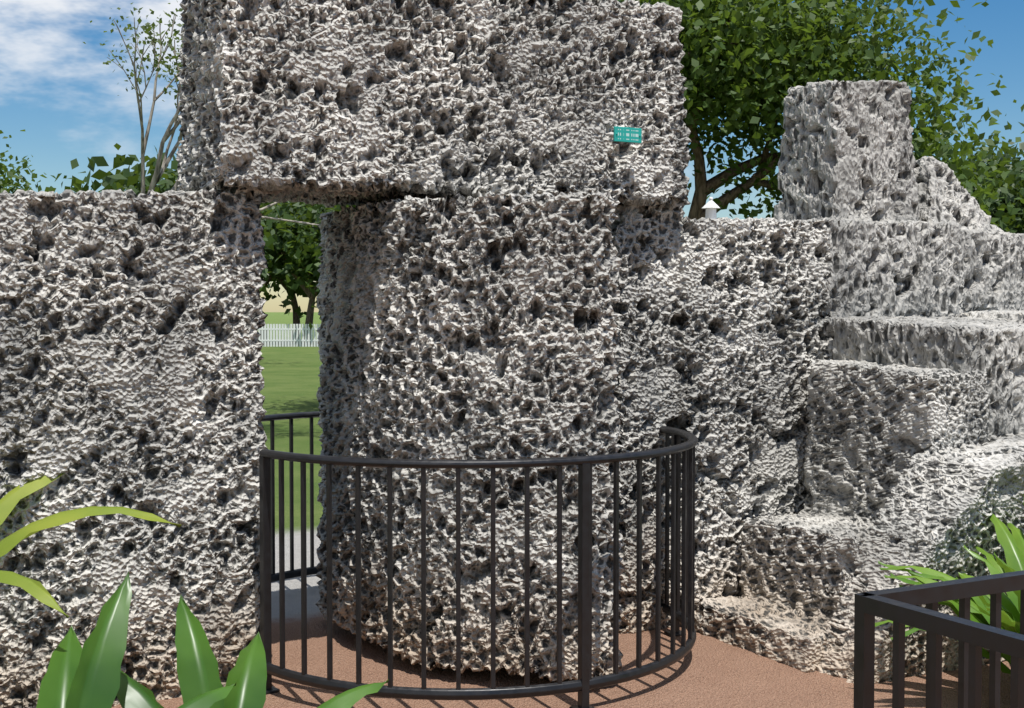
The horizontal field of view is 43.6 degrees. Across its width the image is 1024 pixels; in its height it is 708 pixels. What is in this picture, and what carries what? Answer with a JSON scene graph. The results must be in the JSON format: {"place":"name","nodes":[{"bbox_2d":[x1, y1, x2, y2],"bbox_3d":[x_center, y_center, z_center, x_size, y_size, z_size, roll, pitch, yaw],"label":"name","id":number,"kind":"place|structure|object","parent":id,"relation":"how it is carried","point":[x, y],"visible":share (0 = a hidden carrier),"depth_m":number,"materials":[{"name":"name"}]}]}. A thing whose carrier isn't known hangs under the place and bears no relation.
{"place":"outdoors","nodes":[
{"label":"outdoors","id":0,"kind":"place"},
{"bbox_2d":[0,0,1023,311],"label":"sky","id":1,"kind":"structure","parent":0,"point":[56,87],"materials":[{"name":"blue"}]},
{"bbox_2d":[112,312,1010,707],"bbox_3d":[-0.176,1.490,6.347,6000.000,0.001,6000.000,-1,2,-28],"label":"ground","id":2,"kind":"structure","parent":0,"point":[710,672],"depth_m":6.07,"materials":[{"name":"brown concrete"}]},
{"bbox_2d":[0,129,72,193],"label":"tree","id":3,"kind":"object","parent":2,"relation":"on","point":[5,181],"visible":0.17,"depth_m":27.28,"materials":[{"name":"green plant"}]},
{"bbox_2d":[0,473,180,617],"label":"plant leaves","id":4,"kind":"object","parent":2,"relation":"on","point":[9,501],"visible":0.79,"depth_m":5.00,"materials":[{"name":"green plant"}]},
{"bbox_2d":[0,188,272,707],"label":"wall","id":5,"kind":"structure","parent":2,"relation":"on","point":[131,344],"depth_m":5.58,"materials":[{"name":"grey stone"}]},
{"bbox_2d":[176,0,691,208],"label":"lintel","id":6,"kind":"structure","parent":5,"relation":"on","point":[329,103],"depth_m":6.17,"materials":[{"name":"grey stone"}]},
{"bbox_2d":[613,126,641,142],"bbox_3d":[0.591,-1.117,6.524,0.165,0.075,0.017,-1,2,-28],"label":"sign","id":7,"kind":"object","parent":6,"relation":"attached to","point":[627,134],"visible":1,"depth_m":6.52,"materials":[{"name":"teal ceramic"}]},
{"bbox_2d":[36,571,236,707],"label":"broad leaf plant","id":8,"kind":"object","parent":2,"relation":"on","point":[78,676],"visible":1,"depth_m":4.25,"materials":[{"name":"green plant"}]},
{"bbox_2d":[45,136,310,292],"bbox_3d":[-10.982,-3.215,40.253,9.494,7.436,10.724,-1,2,-28],"label":"tree","id":9,"kind":"object","parent":2,"relation":"on","point":[125,179],"visible":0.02,"depth_m":39.09,"materials":[{"name":"green plant"}]},
{"bbox_2d":[83,1,346,225],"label":"tree","id":10,"kind":"object","parent":2,"relation":"on","point":[158,171],"visible":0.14,"depth_m":15.41,"materials":[{"name":"grey plant"}]},
{"bbox_2d":[116,595,388,707],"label":"broad leaf plant","id":11,"kind":"object","parent":2,"relation":"on","point":[197,668],"visible":0.79,"depth_m":4.57,"materials":[{"name":"green plant"}]},
{"bbox_2d":[257,324,320,346],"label":"picket fence","id":12,"kind":"object","parent":2,"relation":"on","point":[289,340],"visible":0.09,"depth_m":61.99,"materials":[{"name":"white paint"}]},
{"bbox_2d":[263,202,314,341],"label":"tree","id":13,"kind":"object","parent":2,"relation":"on","point":[295,314],"depth_m":70.63,"materials":[{"name":"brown plant"}]},
{"bbox_2d":[260,411,319,582],"bbox_3d":[-0.801,0.912,7.505,2.348,1.098,1.125,-1,2,-28],"label":"gate railing","id":14,"kind":"object","parent":2,"relation":"on","point":[292,572],"visible":0.06,"depth_m":7.73,"materials":[{"name":"black metal"}]},
{"bbox_2d":[259,203,325,342],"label":"tree","id":15,"kind":"object","parent":2,"relation":"on","point":[267,283],"visible":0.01,"depth_m":69.76,"materials":[{"name":"green plant"}]},
{"bbox_2d":[260,202,329,319],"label":"tree","id":16,"kind":"object","parent":2,"relation":"on","point":[298,291],"visible":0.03,"depth_m":68.28,"materials":[{"name":"green plant"}]},
{"bbox_2d":[260,201,340,344],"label":"tree","id":17,"kind":"object","parent":2,"relation":"on","point":[289,264],"visible":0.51,"depth_m":63.26,"materials":[{"name":"green plant"}]},
{"bbox_2d":[315,190,623,681],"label":"stone pillar","id":18,"kind":"structure","parent":2,"relation":"on","point":[458,326],"depth_m":5.80,"materials":[{"name":"grey stone"}]},
{"bbox_2d":[259,426,697,707],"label":"gate railing","id":19,"kind":"object","parent":2,"relation":"on","point":[584,683],"visible":0.94,"depth_m":5.45,"materials":[{"name":"black metal"}]},
{"bbox_2d":[277,0,1023,329],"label":"tree","id":20,"kind":"object","parent":2,"relation":"on","point":[747,64],"visible":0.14,"depth_m":19.71,"materials":[{"name":"green plant"}]},
{"bbox_2d":[611,201,832,633],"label":"wall","id":21,"kind":"structure","parent":2,"relation":"on","point":[721,343],"depth_m":6.97,"materials":[{"name":"grey stone"}]},
{"bbox_2d":[702,197,719,218],"bbox_3d":[1.155,-0.829,7.432,0.110,0.165,0.110,-1,2,-28],"label":"cupola","id":22,"kind":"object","parent":21,"relation":"on","point":[710,206],"depth_m":7.41,"materials":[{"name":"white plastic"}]},
{"bbox_2d":[694,359,989,672],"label":"stone steps","id":23,"kind":"structure","parent":2,"relation":"on","point":[873,428],"depth_m":6.61,"materials":[{"name":"grey stone"}]},
{"bbox_2d":[774,79,1023,359],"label":"fluted wall","id":24,"kind":"structure","parent":2,"relation":"on","point":[910,235],"depth_m":7.76,"materials":[{"name":"grey stone"}]},
{"bbox_2d":[817,432,1023,683],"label":"stone wall","id":25,"kind":"structure","parent":2,"relation":"on","point":[938,510],"depth_m":5.99,"materials":[{"name":"grey stone"}]},
{"bbox_2d":[832,310,1023,436],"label":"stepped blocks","id":26,"kind":"structure","parent":2,"relation":"on","point":[991,343],"depth_m":6.65,"materials":[{"name":"grey stone"}]},
{"bbox_2d":[854,570,1023,707],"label":"corner fence","id":27,"kind":"object","parent":2,"relation":"on","point":[898,608],"visible":1,"depth_m":3.15,"materials":[{"name":"black metal"}]},
{"bbox_2d":[875,514,1023,674],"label":"strap leaf plant","id":28,"kind":"object","parent":2,"relation":"on","point":[1012,544],"visible":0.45,"depth_m":5.63,"materials":[{"name":"green plant"}]},
{"bbox_2d":[928,121,1023,217],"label":"tree","id":29,"kind":"object","parent":2,"relation":"on","point":[1013,159],"visible":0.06,"depth_m":33.38,"materials":[{"name":"green plant"}]},
{"bbox_2d":[945,132,1023,183],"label":"tree","id":30,"kind":"object","parent":2,"relation":"on","point":[1014,153],"depth_m":39.29,"materials":[{"name":"green plant"}]},
{"bbox_2d":[954,122,1023,233],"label":"tree","id":31,"kind":"object","parent":2,"relation":"on","point":[1014,224],"visible":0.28,"depth_m":31.15,"materials":[{"name":"green plant"}]}
]}

